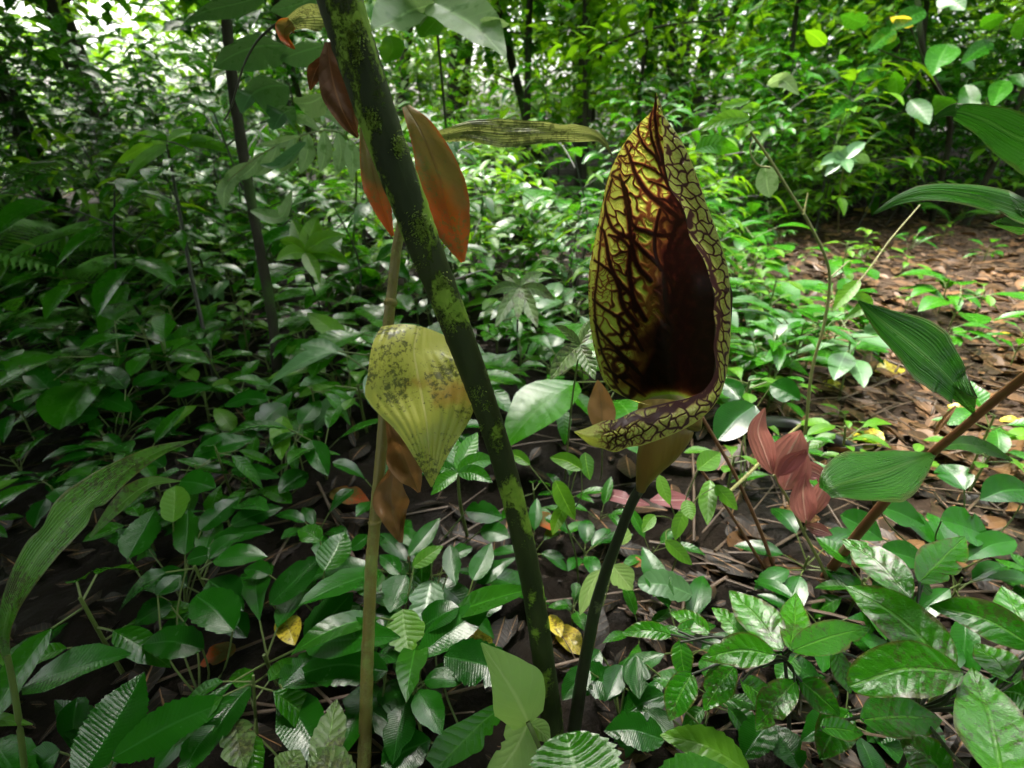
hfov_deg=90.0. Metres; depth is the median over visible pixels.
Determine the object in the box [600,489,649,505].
fallen leaf
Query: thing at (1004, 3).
shrub
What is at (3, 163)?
dark shrub
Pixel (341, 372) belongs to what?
green herb
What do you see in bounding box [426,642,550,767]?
heart leaved plant
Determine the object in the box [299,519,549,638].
dark herb
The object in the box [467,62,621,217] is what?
leafy shrub
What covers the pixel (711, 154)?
leafy shrub
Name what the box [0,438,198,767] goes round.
strap leaved plant
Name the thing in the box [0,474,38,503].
dark herb
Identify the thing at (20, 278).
green herb
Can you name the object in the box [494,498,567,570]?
dark herb
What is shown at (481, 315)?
green herb
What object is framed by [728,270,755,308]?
green herb
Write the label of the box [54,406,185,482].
dark herb
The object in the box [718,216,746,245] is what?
green herb
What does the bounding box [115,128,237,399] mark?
thin dark sapling
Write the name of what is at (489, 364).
green herb
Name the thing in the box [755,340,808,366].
lime herb
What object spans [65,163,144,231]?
leafy shrub
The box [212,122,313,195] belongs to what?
leafy shrub
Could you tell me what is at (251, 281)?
green herb
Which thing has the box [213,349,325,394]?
green herb
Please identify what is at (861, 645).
dark herb
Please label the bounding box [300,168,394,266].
leafy shrub
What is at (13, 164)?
dark shrub
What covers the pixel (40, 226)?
dark herb
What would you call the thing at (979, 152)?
leafy shrub
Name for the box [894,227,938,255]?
green herb
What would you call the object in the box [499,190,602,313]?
leafy shrub
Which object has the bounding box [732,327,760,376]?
green herb
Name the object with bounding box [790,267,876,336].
green herb
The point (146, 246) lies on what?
green herb
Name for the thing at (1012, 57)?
understorey tree
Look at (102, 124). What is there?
leafy shrub
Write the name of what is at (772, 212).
green herb
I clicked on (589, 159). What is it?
leafy shrub
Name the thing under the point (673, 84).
understorey tree
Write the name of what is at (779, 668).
dark herb
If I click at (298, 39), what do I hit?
leafy shrub
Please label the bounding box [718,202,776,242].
green herb
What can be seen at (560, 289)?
green herb
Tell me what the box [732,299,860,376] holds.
green herb
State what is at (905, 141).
leafy shrub
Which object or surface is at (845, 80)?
understorey tree
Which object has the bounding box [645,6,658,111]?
forest tree
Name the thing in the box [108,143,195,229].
leafy shrub
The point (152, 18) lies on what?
understorey tree
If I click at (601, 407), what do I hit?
dead leaf sprig
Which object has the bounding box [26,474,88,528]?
dark herb
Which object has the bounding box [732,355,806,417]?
green herb
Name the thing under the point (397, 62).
forest tree
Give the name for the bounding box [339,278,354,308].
lime herb
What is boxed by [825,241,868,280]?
green herb
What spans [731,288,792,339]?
green herb
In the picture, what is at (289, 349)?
lime herb
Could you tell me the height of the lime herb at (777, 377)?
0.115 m
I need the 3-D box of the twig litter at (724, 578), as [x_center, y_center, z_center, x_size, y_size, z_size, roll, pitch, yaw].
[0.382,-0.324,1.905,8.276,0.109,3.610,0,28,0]
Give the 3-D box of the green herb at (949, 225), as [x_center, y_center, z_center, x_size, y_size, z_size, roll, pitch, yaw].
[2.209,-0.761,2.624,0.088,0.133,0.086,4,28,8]
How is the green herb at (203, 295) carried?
on the ground
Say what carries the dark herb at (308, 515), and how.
on the ground
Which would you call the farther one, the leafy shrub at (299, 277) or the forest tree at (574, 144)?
the forest tree at (574, 144)
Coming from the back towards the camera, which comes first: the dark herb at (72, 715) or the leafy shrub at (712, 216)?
the leafy shrub at (712, 216)
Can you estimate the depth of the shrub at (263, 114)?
5.34 m
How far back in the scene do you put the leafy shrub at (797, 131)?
3.90 m
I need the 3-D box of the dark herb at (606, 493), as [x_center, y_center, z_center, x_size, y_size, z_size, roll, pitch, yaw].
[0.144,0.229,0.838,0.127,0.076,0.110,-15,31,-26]
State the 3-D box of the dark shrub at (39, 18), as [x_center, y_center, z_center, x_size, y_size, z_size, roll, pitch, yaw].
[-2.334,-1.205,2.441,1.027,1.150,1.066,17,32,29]
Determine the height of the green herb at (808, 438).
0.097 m
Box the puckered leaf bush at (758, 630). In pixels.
[621,590,869,767]
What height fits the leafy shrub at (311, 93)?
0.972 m
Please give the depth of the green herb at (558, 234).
2.08 m
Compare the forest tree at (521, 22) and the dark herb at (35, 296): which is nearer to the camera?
the dark herb at (35, 296)
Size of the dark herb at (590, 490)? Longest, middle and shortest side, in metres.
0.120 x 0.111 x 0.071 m
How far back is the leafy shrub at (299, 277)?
1.70 m
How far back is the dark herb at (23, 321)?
1.60 m
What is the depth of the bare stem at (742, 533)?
0.74 m
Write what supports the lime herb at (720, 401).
on the ground
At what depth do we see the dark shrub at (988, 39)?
4.63 m
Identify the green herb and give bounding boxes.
[0,242,36,271]
[0,271,126,314]
[0,299,225,429]
[3,306,65,346]
[13,355,114,428]
[70,225,201,293]
[79,313,236,404]
[106,233,176,286]
[149,330,266,397]
[156,241,219,287]
[163,255,243,304]
[176,261,283,311]
[198,243,249,305]
[207,312,258,347]
[209,288,267,361]
[212,360,264,425]
[213,241,254,280]
[213,297,285,349]
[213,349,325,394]
[227,280,290,303]
[232,373,302,420]
[235,290,304,318]
[238,244,293,292]
[257,318,345,358]
[259,273,413,331]
[260,316,363,364]
[267,323,421,377]
[268,292,341,338]
[269,338,377,432]
[304,273,365,311]
[308,365,368,402]
[311,192,358,213]
[315,315,490,370]
[322,222,358,256]
[325,251,377,307]
[326,194,386,244]
[329,231,404,271]
[331,282,423,320]
[334,244,415,303]
[335,332,376,404]
[350,203,389,237]
[353,271,405,312]
[360,355,529,388]
[369,255,422,293]
[401,286,433,325]
[412,260,486,311]
[413,280,465,316]
[446,217,503,272]
[449,249,472,277]
[452,262,579,298]
[465,207,535,280]
[465,369,524,428]
[467,292,522,337]
[472,303,554,354]
[473,209,521,264]
[481,317,549,390]
[482,242,565,279]
[491,286,554,354]
[491,302,537,322]
[494,198,532,246]
[495,306,571,360]
[504,230,567,280]
[504,318,572,370]
[505,323,638,452]
[519,263,564,317]
[519,335,595,443]
[520,196,561,232]
[527,284,587,330]
[529,213,598,262]
[533,187,576,223]
[533,293,589,354]
[534,253,588,315]
[538,259,589,286]
[542,342,596,387]
[544,208,600,251]
[556,195,603,233]
[568,258,589,291]
[575,278,588,317]
[581,325,744,398]
[708,205,764,272]
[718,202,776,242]
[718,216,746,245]
[718,222,816,263]
[719,206,773,231]
[719,215,774,249]
[719,229,740,246]
[719,358,770,406]
[720,370,740,402]
[723,186,757,211]
[724,214,755,233]
[724,224,766,244]
[724,246,788,277]
[726,253,784,323]
[727,247,832,306]
[727,255,747,272]
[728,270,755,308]
[729,277,806,336]
[729,333,760,368]
[729,345,808,375]
[730,277,769,308]
[730,321,850,396]
[730,328,797,399]
[730,439,825,493]
[731,211,761,231]
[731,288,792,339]
[731,295,771,326]
[732,204,766,232]
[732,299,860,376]
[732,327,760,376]
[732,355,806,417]
[737,206,783,253]
[737,305,761,318]
[739,278,804,345]
[742,310,888,363]
[743,246,784,295]
[743,308,889,382]
[754,200,814,243]
[756,223,797,248]
[772,435,833,458]
[777,293,825,316]
[782,341,810,370]
[786,304,876,364]
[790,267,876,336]
[790,311,880,398]
[793,201,817,227]
[795,278,878,354]
[805,247,879,282]
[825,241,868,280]
[832,315,884,365]
[850,228,878,263]
[893,269,996,312]
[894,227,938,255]
[899,278,1023,329]
[932,381,1023,473]
[934,222,953,244]
[948,322,999,345]
[961,239,1009,260]
[972,319,1023,368]
[991,286,1023,320]
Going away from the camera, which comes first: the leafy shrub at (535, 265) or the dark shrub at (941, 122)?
the leafy shrub at (535, 265)
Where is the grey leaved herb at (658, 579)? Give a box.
[637,569,691,608]
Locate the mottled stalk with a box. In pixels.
[316,0,563,742]
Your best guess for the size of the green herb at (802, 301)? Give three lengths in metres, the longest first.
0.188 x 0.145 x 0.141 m
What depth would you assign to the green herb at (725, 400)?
1.10 m
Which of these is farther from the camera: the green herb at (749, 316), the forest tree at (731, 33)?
the forest tree at (731, 33)
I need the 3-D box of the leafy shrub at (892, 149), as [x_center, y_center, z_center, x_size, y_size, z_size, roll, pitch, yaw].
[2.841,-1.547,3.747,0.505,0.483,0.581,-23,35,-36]
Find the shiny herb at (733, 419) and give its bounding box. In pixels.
[713,377,799,494]
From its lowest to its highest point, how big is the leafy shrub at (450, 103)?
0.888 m
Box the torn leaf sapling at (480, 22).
[371,0,508,270]
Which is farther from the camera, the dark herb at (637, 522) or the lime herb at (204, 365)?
the lime herb at (204, 365)
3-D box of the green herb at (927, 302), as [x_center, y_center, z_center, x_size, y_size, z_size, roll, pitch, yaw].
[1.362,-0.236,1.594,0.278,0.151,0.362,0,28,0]
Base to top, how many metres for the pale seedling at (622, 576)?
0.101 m
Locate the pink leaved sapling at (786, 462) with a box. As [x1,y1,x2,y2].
[747,408,831,580]
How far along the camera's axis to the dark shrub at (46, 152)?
3.48 m
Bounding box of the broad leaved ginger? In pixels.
[819,103,1023,578]
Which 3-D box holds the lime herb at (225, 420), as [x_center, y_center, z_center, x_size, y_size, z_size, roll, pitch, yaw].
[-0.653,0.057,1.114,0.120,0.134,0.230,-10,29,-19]
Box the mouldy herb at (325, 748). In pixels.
[219,699,355,767]
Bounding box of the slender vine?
[695,72,919,434]
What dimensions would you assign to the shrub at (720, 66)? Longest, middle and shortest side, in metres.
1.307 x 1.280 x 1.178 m
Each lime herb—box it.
[141,295,206,329]
[173,368,242,434]
[175,251,219,275]
[181,335,232,375]
[236,283,314,328]
[267,367,366,415]
[269,326,307,376]
[284,320,358,338]
[298,370,367,432]
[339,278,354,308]
[410,294,421,324]
[464,297,501,323]
[499,246,537,274]
[506,355,599,379]
[524,313,588,379]
[562,296,588,322]
[576,286,588,309]
[585,335,605,387]
[684,445,759,487]
[716,398,723,404]
[726,356,738,376]
[726,367,777,402]
[731,246,765,264]
[731,334,769,354]
[737,327,761,346]
[749,290,805,310]
[750,376,820,415]
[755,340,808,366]
[764,266,800,277]
[764,275,820,304]
[767,278,809,307]
[767,425,778,434]
[772,217,788,227]
[797,418,890,452]
[798,251,816,262]
[806,289,859,328]
[820,404,879,434]
[820,445,867,456]
[844,245,885,260]
[889,248,931,278]
[896,292,921,312]
[913,443,938,466]
[924,436,1023,494]
[962,282,1013,313]
[1008,427,1023,439]
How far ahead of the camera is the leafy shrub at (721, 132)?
4.67 m
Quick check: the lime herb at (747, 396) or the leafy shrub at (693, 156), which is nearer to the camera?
the lime herb at (747, 396)
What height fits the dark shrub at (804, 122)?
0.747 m
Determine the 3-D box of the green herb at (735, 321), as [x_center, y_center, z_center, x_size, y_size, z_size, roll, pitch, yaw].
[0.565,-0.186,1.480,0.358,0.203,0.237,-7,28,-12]
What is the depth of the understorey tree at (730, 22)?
4.66 m
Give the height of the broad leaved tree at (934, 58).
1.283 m
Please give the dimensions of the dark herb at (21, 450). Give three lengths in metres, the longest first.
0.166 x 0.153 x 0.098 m
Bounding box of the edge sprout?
[0,478,32,725]
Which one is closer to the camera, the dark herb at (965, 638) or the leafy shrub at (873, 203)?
the dark herb at (965, 638)
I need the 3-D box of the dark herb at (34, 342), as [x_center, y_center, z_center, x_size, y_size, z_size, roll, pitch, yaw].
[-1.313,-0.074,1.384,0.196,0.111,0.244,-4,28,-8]
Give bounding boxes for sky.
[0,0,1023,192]
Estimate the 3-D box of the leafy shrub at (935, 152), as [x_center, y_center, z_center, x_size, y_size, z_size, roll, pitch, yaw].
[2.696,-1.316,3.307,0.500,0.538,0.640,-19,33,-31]
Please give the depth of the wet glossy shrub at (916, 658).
0.47 m
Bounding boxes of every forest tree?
[0,0,122,172]
[0,1,104,227]
[23,0,260,196]
[117,0,398,135]
[156,0,304,137]
[249,1,328,128]
[372,0,576,194]
[374,29,446,106]
[394,1,521,119]
[441,29,472,155]
[446,0,523,122]
[476,0,551,118]
[509,0,794,210]
[510,0,658,158]
[510,0,661,146]
[552,0,737,123]
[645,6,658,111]
[671,0,695,132]
[680,0,725,147]
[694,0,761,133]
[748,0,978,194]
[779,0,933,180]
[816,0,1011,138]
[953,1,1009,135]
[1000,167,1023,196]
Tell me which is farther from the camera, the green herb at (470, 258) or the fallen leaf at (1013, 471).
the green herb at (470, 258)
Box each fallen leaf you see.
[200,642,235,666]
[274,615,300,644]
[329,486,368,504]
[470,629,491,642]
[539,512,551,529]
[548,615,563,636]
[556,624,581,654]
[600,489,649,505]
[630,557,640,566]
[650,490,689,508]
[727,530,744,550]
[761,557,781,568]
[780,501,819,522]
[782,555,801,568]
[798,324,847,357]
[823,379,844,387]
[841,559,857,567]
[852,428,884,445]
[853,207,870,212]
[861,441,874,449]
[874,359,904,373]
[889,445,896,449]
[907,539,924,548]
[947,247,958,251]
[948,403,959,407]
[957,562,967,566]
[980,430,1023,451]
[981,515,1005,528]
[982,289,1009,301]
[990,317,1004,323]
[990,463,1014,474]
[994,468,1019,478]
[998,335,1014,340]
[1000,415,1020,421]
[1004,249,1016,254]
[1004,354,1012,359]
[1005,502,1021,510]
[1015,466,1023,475]
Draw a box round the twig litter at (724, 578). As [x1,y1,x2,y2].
[8,214,1023,767]
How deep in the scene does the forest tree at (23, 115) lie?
2.83 m
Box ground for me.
[0,118,1023,767]
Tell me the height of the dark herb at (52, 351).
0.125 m
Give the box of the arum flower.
[567,92,732,731]
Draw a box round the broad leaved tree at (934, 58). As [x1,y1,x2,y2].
[805,0,1023,222]
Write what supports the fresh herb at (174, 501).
on the ground
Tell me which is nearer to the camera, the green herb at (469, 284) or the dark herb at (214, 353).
the dark herb at (214, 353)
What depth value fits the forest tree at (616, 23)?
7.54 m
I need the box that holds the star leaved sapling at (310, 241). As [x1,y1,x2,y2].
[276,216,349,310]
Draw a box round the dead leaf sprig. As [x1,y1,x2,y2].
[587,380,615,479]
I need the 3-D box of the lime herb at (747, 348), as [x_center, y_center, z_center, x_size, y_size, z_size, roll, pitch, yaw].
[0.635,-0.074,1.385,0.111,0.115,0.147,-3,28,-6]
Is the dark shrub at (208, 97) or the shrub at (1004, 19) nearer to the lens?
the dark shrub at (208, 97)
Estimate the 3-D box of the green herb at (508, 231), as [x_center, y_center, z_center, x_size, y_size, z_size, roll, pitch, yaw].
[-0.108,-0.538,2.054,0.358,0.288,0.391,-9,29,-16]
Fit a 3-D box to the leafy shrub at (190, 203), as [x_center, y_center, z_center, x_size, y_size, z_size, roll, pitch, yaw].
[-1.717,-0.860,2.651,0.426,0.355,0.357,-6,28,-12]
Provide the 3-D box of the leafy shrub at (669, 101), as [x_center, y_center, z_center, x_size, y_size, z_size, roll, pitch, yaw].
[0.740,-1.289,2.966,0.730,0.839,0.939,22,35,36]
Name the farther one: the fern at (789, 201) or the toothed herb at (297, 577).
the fern at (789, 201)
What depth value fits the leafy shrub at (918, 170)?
3.09 m
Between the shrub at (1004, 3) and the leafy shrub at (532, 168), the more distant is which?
the shrub at (1004, 3)
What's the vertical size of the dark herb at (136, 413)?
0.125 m
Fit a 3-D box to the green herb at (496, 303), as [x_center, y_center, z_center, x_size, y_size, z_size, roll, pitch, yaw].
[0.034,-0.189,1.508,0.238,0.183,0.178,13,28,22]
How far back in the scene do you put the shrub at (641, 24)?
4.56 m
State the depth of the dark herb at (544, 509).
0.86 m
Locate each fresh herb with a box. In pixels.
[132,433,251,549]
[224,389,329,496]
[280,313,370,420]
[382,542,460,687]
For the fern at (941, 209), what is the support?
on the ground
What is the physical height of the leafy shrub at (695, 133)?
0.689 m
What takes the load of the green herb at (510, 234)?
on the ground
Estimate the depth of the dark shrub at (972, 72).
4.65 m
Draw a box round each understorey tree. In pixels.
[0,0,161,283]
[109,0,425,177]
[132,0,424,212]
[267,0,469,100]
[393,0,663,198]
[511,0,681,227]
[534,0,782,124]
[550,0,646,152]
[674,0,832,185]
[689,0,919,214]
[698,0,789,128]
[701,0,994,170]
[813,0,1023,217]
[829,12,907,146]
[867,40,1023,224]
[952,1,1018,72]
[961,0,1023,181]
[969,24,1023,76]
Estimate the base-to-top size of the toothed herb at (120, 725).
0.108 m
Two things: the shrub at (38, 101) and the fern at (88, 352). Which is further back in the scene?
the shrub at (38, 101)
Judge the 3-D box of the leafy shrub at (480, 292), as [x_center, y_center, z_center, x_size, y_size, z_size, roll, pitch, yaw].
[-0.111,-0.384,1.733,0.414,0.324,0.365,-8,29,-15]
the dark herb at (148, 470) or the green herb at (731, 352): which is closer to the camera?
the dark herb at (148, 470)
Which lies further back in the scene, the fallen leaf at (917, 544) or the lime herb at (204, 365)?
the lime herb at (204, 365)
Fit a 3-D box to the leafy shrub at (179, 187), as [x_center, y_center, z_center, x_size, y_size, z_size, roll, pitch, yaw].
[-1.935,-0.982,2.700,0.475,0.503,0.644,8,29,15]
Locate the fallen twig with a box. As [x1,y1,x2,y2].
[730,424,800,491]
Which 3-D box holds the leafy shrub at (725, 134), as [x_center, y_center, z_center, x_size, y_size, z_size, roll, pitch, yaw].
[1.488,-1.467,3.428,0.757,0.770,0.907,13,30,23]
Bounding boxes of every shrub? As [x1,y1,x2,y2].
[0,10,132,247]
[0,13,121,169]
[0,16,78,191]
[0,21,162,201]
[0,43,188,233]
[0,44,150,167]
[0,117,97,211]
[0,128,34,197]
[0,128,212,290]
[0,138,80,252]
[0,149,45,197]
[0,166,252,344]
[0,169,56,236]
[16,15,227,187]
[17,46,152,150]
[21,100,119,202]
[29,32,299,251]
[29,116,125,207]
[33,32,260,171]
[42,67,197,206]
[55,90,247,230]
[62,118,159,177]
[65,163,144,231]
[76,169,227,264]
[82,175,134,208]
[83,157,308,318]
[88,148,213,229]
[94,96,363,294]
[95,177,266,291]
[97,153,202,247]
[102,106,213,173]
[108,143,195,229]
[112,62,258,195]
[112,109,245,209]
[121,98,274,206]
[124,19,301,157]
[133,150,283,282]
[140,190,244,276]
[146,184,206,231]
[161,129,261,206]
[162,90,264,146]
[174,165,268,257]
[181,15,336,212]
[190,129,347,261]
[192,125,329,200]
[203,49,299,186]
[207,162,303,217]
[211,229,271,282]
[212,109,284,174]
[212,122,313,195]
[217,151,362,278]
[220,0,394,176]
[222,70,329,183]
[234,151,326,223]
[237,170,409,323]
[243,64,332,177]
[252,70,333,176]
[255,69,358,175]
[259,136,359,214]
[266,214,380,307]
[268,176,366,260]
[271,153,354,219]
[276,75,346,177]
[291,108,536,324]
[297,148,364,246]
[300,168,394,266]
[303,20,413,137]
[308,88,351,143]
[326,90,436,179]
[346,128,408,145]
[350,215,442,289]
[352,105,471,182]
[364,2,443,143]
[367,212,478,293]
[370,22,482,121]
[386,35,479,108]
[394,52,484,121]
[397,85,478,156]
[401,106,521,201]
[406,122,493,188]
[409,142,522,194]
[410,153,500,242]
[424,91,497,164]
[439,216,551,298]
[441,119,474,156]
[441,120,537,211]
[444,152,538,262]
[457,152,553,246]
[458,159,470,163]
[460,44,516,118]
[460,143,522,183]
[467,2,667,167]
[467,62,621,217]
[468,148,556,251]
[468,150,553,216]
[474,118,586,225]
[478,146,558,197]
[478,182,591,260]
[488,89,565,166]
[489,23,573,154]
[489,186,582,251]
[491,142,610,287]
[499,66,577,176]
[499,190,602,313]
[505,88,614,185]
[527,166,752,282]
[539,175,597,234]
[547,36,644,121]
[552,0,742,133]
[556,51,628,124]
[559,145,613,216]
[561,120,622,186]
[562,124,621,187]
[566,2,704,138]
[572,98,721,187]
[580,166,740,247]
[589,72,709,165]
[592,77,737,172]
[593,126,707,176]
[596,83,700,150]
[598,126,728,199]
[643,29,751,143]
[681,0,875,136]
[682,111,773,176]
[683,45,861,217]
[686,131,787,214]
[693,99,805,213]
[693,108,812,231]
[695,105,793,180]
[695,123,780,198]
[696,154,755,215]
[703,173,763,259]
[703,192,733,218]
[704,187,747,273]
[710,20,782,103]
[716,26,773,108]
[716,85,875,217]
[717,129,817,230]
[728,151,826,225]
[734,2,867,104]
[734,100,850,198]
[741,67,799,147]
[741,146,836,223]
[742,113,877,215]
[745,59,945,237]
[745,102,846,174]
[749,117,834,198]
[753,26,900,146]
[766,0,1023,177]
[766,14,961,184]
[771,142,880,237]
[778,178,822,201]
[779,0,996,178]
[788,138,867,218]
[788,178,871,232]
[790,99,888,209]
[792,80,886,184]
[810,47,860,97]
[811,89,919,168]
[812,145,883,212]
[813,133,914,220]
[814,536,1023,767]
[815,0,1021,192]
[815,150,928,227]
[833,106,978,210]
[835,157,964,227]
[845,0,1016,167]
[851,14,961,117]
[853,106,939,166]
[856,4,1023,184]
[857,99,925,154]
[864,87,980,186]
[868,137,946,190]
[869,66,1023,213]
[880,133,996,218]
[886,43,976,169]
[890,81,1012,188]
[894,95,989,169]
[906,34,978,134]
[910,1,1022,160]
[915,25,1020,172]
[923,131,1004,209]
[926,0,1023,160]
[928,145,1023,219]
[941,135,1018,183]
[946,147,1022,187]
[978,159,1023,191]
[982,166,1019,187]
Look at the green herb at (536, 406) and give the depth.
0.96 m
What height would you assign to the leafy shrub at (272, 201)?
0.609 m
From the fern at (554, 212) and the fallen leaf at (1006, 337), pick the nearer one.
the fallen leaf at (1006, 337)
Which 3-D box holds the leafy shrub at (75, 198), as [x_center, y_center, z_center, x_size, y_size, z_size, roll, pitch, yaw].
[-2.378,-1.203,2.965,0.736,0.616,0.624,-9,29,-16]
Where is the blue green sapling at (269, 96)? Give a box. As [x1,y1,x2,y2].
[186,0,326,395]
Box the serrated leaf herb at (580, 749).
[529,731,623,767]
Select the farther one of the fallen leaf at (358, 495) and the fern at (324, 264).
the fern at (324, 264)
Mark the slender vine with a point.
(767, 182)
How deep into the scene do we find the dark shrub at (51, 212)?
2.67 m
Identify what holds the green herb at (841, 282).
on the ground
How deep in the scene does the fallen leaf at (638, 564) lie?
0.75 m
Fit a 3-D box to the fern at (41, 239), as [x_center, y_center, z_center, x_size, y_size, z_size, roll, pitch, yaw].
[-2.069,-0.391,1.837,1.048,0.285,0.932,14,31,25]
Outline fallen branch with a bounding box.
[745,416,862,451]
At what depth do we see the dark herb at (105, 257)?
2.17 m
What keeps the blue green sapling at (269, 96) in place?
on the ground
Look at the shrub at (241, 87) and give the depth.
4.71 m
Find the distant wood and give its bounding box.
[0,0,1023,191]
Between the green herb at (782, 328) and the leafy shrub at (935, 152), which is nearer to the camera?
the green herb at (782, 328)
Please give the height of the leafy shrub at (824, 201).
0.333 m
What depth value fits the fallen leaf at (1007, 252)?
2.52 m
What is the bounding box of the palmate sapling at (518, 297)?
[487,271,554,366]
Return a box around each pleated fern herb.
[561,648,673,732]
[586,655,806,767]
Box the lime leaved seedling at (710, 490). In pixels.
[642,450,737,570]
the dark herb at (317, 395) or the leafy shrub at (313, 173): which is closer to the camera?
the dark herb at (317, 395)
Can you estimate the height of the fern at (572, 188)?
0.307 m
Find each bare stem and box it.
[695,462,766,570]
[703,417,774,566]
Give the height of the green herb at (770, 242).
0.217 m
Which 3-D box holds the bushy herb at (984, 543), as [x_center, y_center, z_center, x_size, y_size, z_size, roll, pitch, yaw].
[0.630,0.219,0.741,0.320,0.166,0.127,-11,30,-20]
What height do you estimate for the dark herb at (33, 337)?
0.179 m
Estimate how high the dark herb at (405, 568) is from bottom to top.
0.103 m
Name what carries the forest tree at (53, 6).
on the ground
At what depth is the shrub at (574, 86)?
9.32 m
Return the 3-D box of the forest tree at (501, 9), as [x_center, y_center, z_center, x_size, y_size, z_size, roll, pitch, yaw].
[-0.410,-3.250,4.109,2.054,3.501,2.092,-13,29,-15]
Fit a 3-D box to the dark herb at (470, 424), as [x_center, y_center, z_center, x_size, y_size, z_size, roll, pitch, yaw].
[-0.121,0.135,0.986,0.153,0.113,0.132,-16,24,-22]
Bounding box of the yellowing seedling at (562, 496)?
[512,450,593,583]
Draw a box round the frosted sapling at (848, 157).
[820,141,869,233]
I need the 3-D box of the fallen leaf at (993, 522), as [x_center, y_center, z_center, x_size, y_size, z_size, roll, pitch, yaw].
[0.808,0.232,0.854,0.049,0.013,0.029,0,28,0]
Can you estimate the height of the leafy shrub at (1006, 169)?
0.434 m
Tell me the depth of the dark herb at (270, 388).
1.16 m
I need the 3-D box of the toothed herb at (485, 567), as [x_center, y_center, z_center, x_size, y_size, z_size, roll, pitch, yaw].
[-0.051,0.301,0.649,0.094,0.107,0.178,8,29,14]
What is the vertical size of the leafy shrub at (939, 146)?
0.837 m
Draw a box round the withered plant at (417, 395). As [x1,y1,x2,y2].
[223,3,612,767]
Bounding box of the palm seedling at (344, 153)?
[216,111,359,257]
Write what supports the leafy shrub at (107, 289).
on the ground
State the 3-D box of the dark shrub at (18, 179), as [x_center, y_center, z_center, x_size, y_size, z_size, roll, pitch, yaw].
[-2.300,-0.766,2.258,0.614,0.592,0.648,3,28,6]
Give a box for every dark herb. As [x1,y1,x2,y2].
[0,257,35,281]
[0,294,23,313]
[0,312,52,348]
[0,318,97,372]
[0,325,25,331]
[0,329,47,352]
[0,349,60,427]
[0,363,77,403]
[0,381,32,412]
[0,399,48,446]
[0,433,51,475]
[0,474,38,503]
[0,514,23,537]
[0,564,189,714]
[0,623,130,767]
[1,281,57,319]
[1,451,114,507]
[2,269,36,294]
[3,334,96,372]
[6,384,22,396]
[11,269,42,286]
[11,318,92,331]
[11,364,142,424]
[13,381,67,395]
[16,341,46,350]
[17,243,78,274]
[17,305,127,342]
[18,211,69,236]
[20,246,92,290]
[24,274,88,305]
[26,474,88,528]
[35,279,157,332]
[42,419,191,486]
[48,417,128,436]
[50,346,114,373]
[52,352,187,424]
[54,312,142,367]
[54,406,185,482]
[56,697,117,767]
[59,307,94,332]
[61,300,94,312]
[61,320,152,371]
[71,254,110,275]
[73,423,134,461]
[83,503,177,566]
[86,307,168,324]
[92,386,145,424]
[93,345,227,396]
[96,315,174,370]
[118,534,266,637]
[123,465,198,510]
[124,301,241,367]
[126,266,196,318]
[128,265,178,298]
[138,292,192,310]
[140,370,228,429]
[154,562,399,767]
[159,478,268,547]
[160,456,235,509]
[167,339,204,374]
[172,657,306,767]
[176,431,301,503]
[195,418,268,449]
[199,420,253,454]
[203,440,275,510]
[210,391,295,460]
[227,406,377,479]
[255,363,324,414]
[266,430,338,479]
[268,383,360,443]
[275,488,353,554]
[283,599,458,751]
[291,555,522,701]
[294,392,336,437]
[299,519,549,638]
[333,458,423,516]
[351,561,417,651]
[378,646,460,764]
[458,419,478,450]
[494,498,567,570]
[499,480,557,521]
[538,470,601,502]
[545,515,632,572]
[548,583,586,629]
[565,477,623,532]
[603,589,692,658]
[614,547,765,757]
[623,510,705,596]
[652,659,754,731]
[734,508,866,605]
[754,579,885,672]
[774,651,845,685]
[775,651,912,767]
[811,537,887,639]
[852,638,996,743]
[910,513,1023,676]
[995,553,1023,597]
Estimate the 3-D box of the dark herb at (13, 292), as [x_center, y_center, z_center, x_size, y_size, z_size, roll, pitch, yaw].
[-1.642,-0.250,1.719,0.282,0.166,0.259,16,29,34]
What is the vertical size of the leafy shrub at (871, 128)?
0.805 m
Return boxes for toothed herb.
[29,672,236,767]
[66,367,211,440]
[103,497,281,602]
[135,546,241,691]
[244,524,367,635]
[278,651,387,733]
[372,638,501,767]
[380,500,509,590]
[418,543,505,688]
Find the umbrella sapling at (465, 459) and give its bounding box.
[431,433,491,535]
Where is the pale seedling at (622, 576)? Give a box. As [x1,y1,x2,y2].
[579,528,634,614]
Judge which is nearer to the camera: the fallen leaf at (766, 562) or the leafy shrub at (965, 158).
the fallen leaf at (766, 562)
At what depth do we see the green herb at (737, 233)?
2.49 m
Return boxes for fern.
[0,159,104,207]
[0,212,223,284]
[0,220,125,289]
[0,223,244,295]
[0,245,147,303]
[0,305,157,371]
[41,212,265,273]
[77,148,296,205]
[237,173,362,220]
[320,239,405,272]
[502,206,594,229]
[560,175,606,204]
[739,188,830,210]
[917,202,999,223]
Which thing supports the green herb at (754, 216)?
on the ground
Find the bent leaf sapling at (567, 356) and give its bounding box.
[550,320,596,480]
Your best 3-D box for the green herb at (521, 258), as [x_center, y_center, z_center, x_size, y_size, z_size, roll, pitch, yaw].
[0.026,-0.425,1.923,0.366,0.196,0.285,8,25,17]
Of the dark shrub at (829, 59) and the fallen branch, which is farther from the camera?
the dark shrub at (829, 59)
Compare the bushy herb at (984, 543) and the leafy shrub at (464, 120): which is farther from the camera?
the leafy shrub at (464, 120)
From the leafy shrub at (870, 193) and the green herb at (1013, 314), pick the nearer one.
the green herb at (1013, 314)
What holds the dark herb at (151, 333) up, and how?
on the ground
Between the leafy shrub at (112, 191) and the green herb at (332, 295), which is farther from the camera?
the leafy shrub at (112, 191)
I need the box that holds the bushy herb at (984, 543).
[840,464,1023,569]

